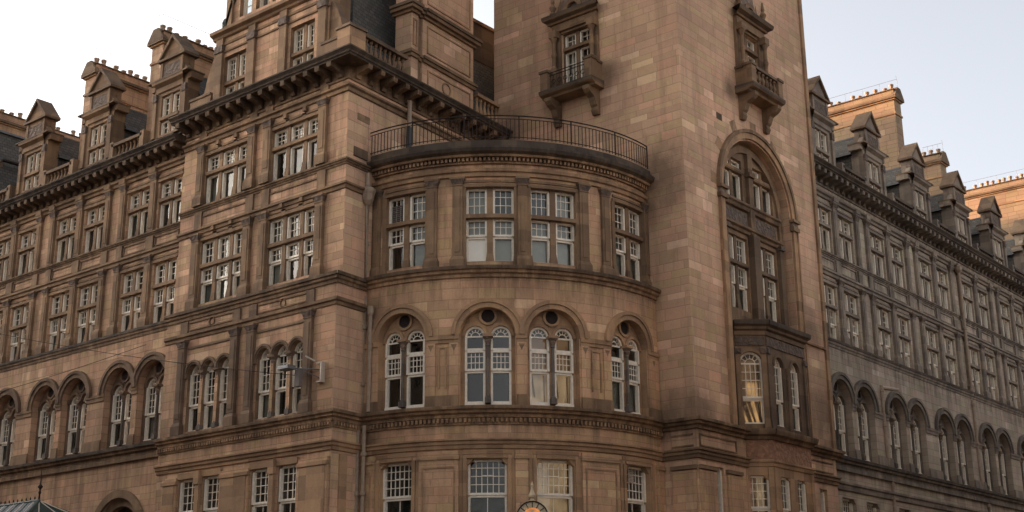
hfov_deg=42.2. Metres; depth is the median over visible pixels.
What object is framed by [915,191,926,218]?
window
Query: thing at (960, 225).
window
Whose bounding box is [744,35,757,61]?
window
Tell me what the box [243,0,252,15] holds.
window
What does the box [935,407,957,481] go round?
window
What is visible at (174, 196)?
window
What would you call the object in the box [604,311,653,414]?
window
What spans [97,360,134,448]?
window
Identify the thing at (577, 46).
window
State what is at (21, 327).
window
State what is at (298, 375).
floodlight
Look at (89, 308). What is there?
window
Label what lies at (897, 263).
window
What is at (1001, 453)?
window
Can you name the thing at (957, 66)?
sky
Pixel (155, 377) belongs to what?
window
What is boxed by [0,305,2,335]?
window
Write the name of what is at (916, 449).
window
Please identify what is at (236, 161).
window
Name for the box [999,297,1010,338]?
window
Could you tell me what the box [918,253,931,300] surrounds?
window
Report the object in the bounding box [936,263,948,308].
window
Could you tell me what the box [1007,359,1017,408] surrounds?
window
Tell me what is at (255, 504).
window
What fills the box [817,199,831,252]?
window
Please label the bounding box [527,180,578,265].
window
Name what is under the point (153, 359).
overhead wire
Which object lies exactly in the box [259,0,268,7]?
window
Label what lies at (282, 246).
window
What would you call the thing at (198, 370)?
window
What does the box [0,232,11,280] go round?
window
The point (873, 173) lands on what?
window
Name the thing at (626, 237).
window
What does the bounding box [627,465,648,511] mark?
window
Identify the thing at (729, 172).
window
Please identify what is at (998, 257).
window
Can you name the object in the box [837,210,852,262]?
window
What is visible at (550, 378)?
window
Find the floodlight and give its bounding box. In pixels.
[277,364,319,387]
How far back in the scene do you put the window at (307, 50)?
58.02 m
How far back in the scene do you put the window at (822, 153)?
70.10 m
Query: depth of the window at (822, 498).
60.20 m
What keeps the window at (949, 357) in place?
in the hotel building
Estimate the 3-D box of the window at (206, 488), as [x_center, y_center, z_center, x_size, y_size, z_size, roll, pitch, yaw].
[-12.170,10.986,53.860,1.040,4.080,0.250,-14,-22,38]
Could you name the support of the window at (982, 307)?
in the hotel building
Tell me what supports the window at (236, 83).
in the hotel building
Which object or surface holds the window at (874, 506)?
in the hotel building
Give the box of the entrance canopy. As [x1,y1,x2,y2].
[0,471,69,511]
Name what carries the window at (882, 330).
in the hotel building
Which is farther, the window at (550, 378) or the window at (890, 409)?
the window at (890, 409)
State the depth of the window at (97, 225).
65.55 m
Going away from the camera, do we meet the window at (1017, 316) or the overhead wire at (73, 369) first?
the overhead wire at (73, 369)
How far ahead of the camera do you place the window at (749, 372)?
56.41 m
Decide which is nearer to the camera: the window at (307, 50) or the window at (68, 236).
the window at (307, 50)
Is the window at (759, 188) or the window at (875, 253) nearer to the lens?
the window at (759, 188)
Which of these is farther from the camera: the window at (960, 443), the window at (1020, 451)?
the window at (1020, 451)
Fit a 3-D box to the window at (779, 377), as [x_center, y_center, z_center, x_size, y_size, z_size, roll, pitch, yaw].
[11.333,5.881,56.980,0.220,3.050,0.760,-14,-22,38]
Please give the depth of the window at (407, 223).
53.83 m
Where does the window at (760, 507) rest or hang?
in the hotel building
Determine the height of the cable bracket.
1.067 m
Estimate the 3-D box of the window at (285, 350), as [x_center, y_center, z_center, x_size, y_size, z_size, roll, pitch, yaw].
[-9.155,4.921,53.111,3.180,3.120,0.604,-14,-22,38]
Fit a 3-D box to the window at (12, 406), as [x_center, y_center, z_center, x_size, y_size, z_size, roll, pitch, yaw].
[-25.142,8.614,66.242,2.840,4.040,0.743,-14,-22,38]
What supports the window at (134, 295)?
in the hotel building
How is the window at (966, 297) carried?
in the hotel building
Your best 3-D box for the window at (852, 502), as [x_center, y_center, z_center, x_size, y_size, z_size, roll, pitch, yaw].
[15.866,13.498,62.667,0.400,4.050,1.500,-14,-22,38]
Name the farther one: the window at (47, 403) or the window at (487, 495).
the window at (47, 403)
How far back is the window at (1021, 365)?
86.70 m
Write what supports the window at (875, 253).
in the hotel building
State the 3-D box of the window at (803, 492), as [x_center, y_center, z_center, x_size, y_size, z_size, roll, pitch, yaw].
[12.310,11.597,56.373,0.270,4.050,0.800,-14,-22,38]
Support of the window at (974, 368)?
in the hotel building
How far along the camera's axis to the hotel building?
58.22 m
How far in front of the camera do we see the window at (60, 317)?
65.86 m
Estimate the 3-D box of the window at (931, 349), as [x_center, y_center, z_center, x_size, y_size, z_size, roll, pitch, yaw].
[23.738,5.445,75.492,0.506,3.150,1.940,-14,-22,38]
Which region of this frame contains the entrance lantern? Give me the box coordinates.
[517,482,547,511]
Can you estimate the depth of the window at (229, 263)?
57.83 m
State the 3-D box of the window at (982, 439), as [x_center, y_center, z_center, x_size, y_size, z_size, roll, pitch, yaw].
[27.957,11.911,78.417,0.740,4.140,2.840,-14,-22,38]
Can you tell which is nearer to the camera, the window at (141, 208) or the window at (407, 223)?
the window at (407, 223)
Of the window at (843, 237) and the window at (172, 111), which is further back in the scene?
the window at (843, 237)
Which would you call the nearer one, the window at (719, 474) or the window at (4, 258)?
the window at (719, 474)
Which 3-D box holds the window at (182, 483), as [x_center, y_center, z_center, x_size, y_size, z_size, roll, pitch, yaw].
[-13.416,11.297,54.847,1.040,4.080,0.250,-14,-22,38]
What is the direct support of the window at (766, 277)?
in the hotel building
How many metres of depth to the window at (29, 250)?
69.27 m
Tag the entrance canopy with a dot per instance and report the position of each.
(36, 505)
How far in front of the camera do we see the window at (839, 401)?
64.95 m
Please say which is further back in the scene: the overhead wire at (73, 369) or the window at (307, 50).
the overhead wire at (73, 369)
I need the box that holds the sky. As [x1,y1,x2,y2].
[0,0,1023,189]
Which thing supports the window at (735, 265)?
in the hotel building
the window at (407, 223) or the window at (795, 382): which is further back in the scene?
the window at (795, 382)
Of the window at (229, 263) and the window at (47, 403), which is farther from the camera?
the window at (47, 403)
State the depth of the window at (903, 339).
72.86 m
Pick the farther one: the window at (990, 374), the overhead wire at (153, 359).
the window at (990, 374)
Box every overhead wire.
[0,344,145,391]
[1,334,294,375]
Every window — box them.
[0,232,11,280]
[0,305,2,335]
[0,387,20,467]
[9,297,28,360]
[17,223,36,274]
[24,152,40,190]
[25,378,58,461]
[48,284,69,350]
[55,371,91,456]
[56,208,76,262]
[76,275,98,342]
[84,197,105,252]
[88,123,106,163]
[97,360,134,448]
[120,261,143,331]
[126,180,149,237]
[130,352,164,442]
[152,250,178,322]
[158,167,183,227]
[159,91,180,136]
[179,479,193,511]
[184,353,228,431]
[199,222,242,303]
[203,476,218,511]
[205,135,247,203]
[224,52,245,93]
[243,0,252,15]
[251,469,268,511]
[253,336,302,418]
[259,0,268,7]
[267,199,314,284]
[272,108,317,180]
[278,464,296,511]
[291,22,314,65]
[371,304,432,410]
[380,461,411,511]
[384,184,426,269]
[451,298,524,404]
[463,179,516,261]
[467,459,506,511]
[519,300,588,406]
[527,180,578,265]
[537,459,573,511]
[563,28,589,82]
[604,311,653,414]
[611,194,642,280]
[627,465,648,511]
[717,468,723,511]
[724,157,741,199]
[729,235,748,311]
[737,352,764,423]
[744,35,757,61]
[748,475,770,511]
[752,171,770,214]
[761,248,777,321]
[774,359,783,426]
[781,477,790,511]
[790,365,800,431]
[797,480,806,511]
[815,129,829,160]
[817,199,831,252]
[820,490,825,511]
[823,276,837,339]
[831,372,857,456]
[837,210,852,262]
[842,497,855,511]
[844,285,859,347]
[854,380,879,461]
[866,502,910,511]
[868,162,880,190]
[869,227,884,277]
[876,300,891,359]
[885,391,910,469]
[890,238,903,286]
[896,309,910,366]
[907,398,930,474]
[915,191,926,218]
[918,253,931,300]
[925,322,938,377]
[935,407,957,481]
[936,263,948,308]
[943,330,955,384]
[954,414,974,485]
[956,217,967,242]
[961,276,972,320]
[968,341,980,393]
[977,285,987,327]
[978,422,998,491]
[984,349,995,399]
[993,240,1003,263]
[996,427,1014,494]
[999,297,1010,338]
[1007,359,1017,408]
[1013,305,1023,345]
[1017,435,1023,489]
[1021,365,1023,387]
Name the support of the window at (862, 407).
in the hotel building
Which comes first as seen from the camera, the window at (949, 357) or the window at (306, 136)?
the window at (306, 136)
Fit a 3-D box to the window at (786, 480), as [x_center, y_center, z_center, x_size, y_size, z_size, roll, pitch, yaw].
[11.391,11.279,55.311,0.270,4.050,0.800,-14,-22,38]
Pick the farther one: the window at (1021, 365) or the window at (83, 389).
the window at (1021, 365)
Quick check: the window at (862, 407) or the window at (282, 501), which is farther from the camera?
the window at (862, 407)
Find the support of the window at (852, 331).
in the hotel building
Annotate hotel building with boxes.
[0,0,1023,511]
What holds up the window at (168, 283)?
in the hotel building
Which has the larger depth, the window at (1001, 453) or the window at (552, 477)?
the window at (1001, 453)
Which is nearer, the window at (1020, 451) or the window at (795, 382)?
the window at (795, 382)
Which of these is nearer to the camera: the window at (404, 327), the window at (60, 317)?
the window at (404, 327)
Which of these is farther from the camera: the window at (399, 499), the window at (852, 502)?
the window at (852, 502)
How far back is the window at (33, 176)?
71.42 m
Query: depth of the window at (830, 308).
66.44 m
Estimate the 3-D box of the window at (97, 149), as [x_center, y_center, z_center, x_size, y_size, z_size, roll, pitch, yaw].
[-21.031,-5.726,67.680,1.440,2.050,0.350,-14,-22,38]
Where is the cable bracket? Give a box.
[305,355,324,382]

